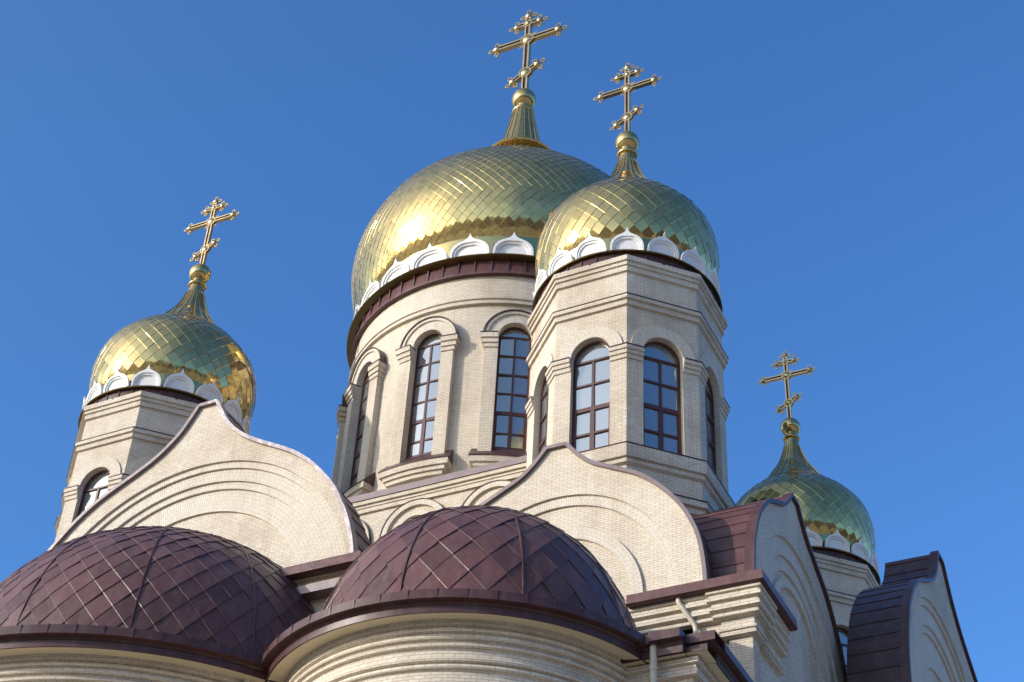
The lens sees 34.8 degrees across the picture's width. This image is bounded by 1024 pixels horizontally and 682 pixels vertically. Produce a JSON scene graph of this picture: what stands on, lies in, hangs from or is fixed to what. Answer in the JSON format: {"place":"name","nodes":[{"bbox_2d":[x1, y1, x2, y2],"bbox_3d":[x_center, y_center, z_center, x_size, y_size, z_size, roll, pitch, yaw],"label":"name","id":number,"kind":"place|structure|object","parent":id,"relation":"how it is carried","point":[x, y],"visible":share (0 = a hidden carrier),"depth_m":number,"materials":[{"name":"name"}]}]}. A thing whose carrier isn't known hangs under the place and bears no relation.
{"place":"outdoors","nodes":[
{"label":"outdoors","id":0,"kind":"place"},
{"bbox_2d":[0,0,1023,681],"label":"sky","id":1,"kind":"structure","parent":0,"point":[855,168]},
{"label":"ground","id":2,"kind":"structure","parent":0,"visible":0},
{"bbox_2d":[0,88,977,681],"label":"church","id":3,"kind":"structure","parent":2,"relation":"on","point":[528,482],"depth_m":30.06,"materials":[{"name":"beige brick"}]},
{"bbox_2d":[77,470,109,516],"bbox_3d":[-9.251,3.995,35.779,0.850,2.775,0.053,-15,-43,21],"label":"window","id":4,"kind":"structure","parent":3,"relation":"in","point":[97,485],"depth_m":36.40,"materials":[{"name":"clear glass"}]},
{"bbox_2d":[184,197,239,263],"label":"dome cross","id":5,"kind":"object","parent":3,"relation":"attached to","point":[211,222],"visible":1,"depth_m":43.47,"materials":[{"name":"gold metal"}]},
{"bbox_2d":[349,372,369,487],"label":"window","id":6,"kind":"structure","parent":3,"relation":"in","point":[362,412],"depth_m":40.23,"materials":[{"name":"clear glass"}]},
{"bbox_2d":[406,334,440,458],"bbox_3d":[-2.030,1.263,38.995,0.809,3.660,0.070,-15,-43,21],"label":"window","id":7,"kind":"structure","parent":3,"relation":"in","point":[424,397],"depth_m":38.96,"materials":[{"name":"clear glass"}]},
{"bbox_2d":[492,327,530,450],"bbox_3d":[0.012,1.094,38.638,0.809,3.660,0.070,5,-39,-2],"label":"window","id":8,"kind":"structure","parent":3,"relation":"in","point":[513,372],"depth_m":38.57,"materials":[{"name":"blue glass"}]},
{"bbox_2d":[488,10,567,88],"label":"dome cross","id":9,"kind":"object","parent":3,"relation":"on","point":[528,39],"visible":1,"depth_m":52.42,"materials":[{"name":"gold metal"}]},
{"bbox_2d":[538,377,548,454],"bbox_3d":[0.692,1.684,32.215,0.053,2.775,0.850,15,-40,-13],"label":"window","id":10,"kind":"structure","parent":3,"relation":"in","point":[542,442],"depth_m":32.63,"materials":[{"name":"clear glass"}]},
{"bbox_2d":[571,341,609,451],"bbox_3d":[1.557,1.104,31.441,0.850,2.775,0.053,-15,-43,21],"label":"window","id":11,"kind":"structure","parent":3,"relation":"in","point":[591,375],"depth_m":31.48,"materials":[{"name":"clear glass"}]},
{"bbox_2d":[593,63,661,130],"bbox_3d":[2.765,-5.796,39.049,1.794,2.588,0.156,-15,-43,21],"label":"dome cross","id":12,"kind":"object","parent":3,"relation":"attached to","point":[627,88],"visible":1,"depth_m":39.14,"materials":[{"name":"gold metal"}]},
{"bbox_2d":[649,645,659,681],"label":"drainpipe","id":13,"kind":"object","parent":3,"relation":"attached to","point":[653,670],"visible":1,"depth_m":21.64,"materials":[{"name":"grey metal"}]},
{"bbox_2d":[643,342,681,453],"bbox_3d":[2.852,1.106,31.348,0.850,2.775,0.053,15,-40,-13],"label":"window","id":14,"kind":"structure","parent":3,"relation":"in","point":[661,364],"depth_m":31.37,"materials":[{"name":"blue glass"}]},
{"bbox_2d":[676,597,698,632],"bbox_3d":[2.751,4.853,25.141,0.419,2.143,0.190,12,-40,-11],"label":"drainpipe","id":15,"kind":"object","parent":3,"relation":"attached to","point":[686,613],"visible":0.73,"depth_m":25.55,"materials":[{"name":"white metal"}]},
{"bbox_2d":[705,378,716,474],"bbox_3d":[3.817,1.689,31.991,0.053,2.775,0.850,-15,-43,21],"label":"window","id":16,"kind":"structure","parent":3,"relation":"in","point":[709,400],"depth_m":32.27,"materials":[{"name":"clear glass"}]},
{"bbox_2d":[757,351,815,417],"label":"dome cross","id":17,"kind":"object","parent":3,"relation":"attached to","point":[786,375],"visible":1,"depth_m":47.44,"materials":[{"name":"gold metal"}]},
{"bbox_2d":[837,627,847,669],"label":"window","id":18,"kind":"structure","parent":3,"relation":"in","point":[843,633],"depth_m":40.34,"materials":[{"name":"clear glass"}]}
]}

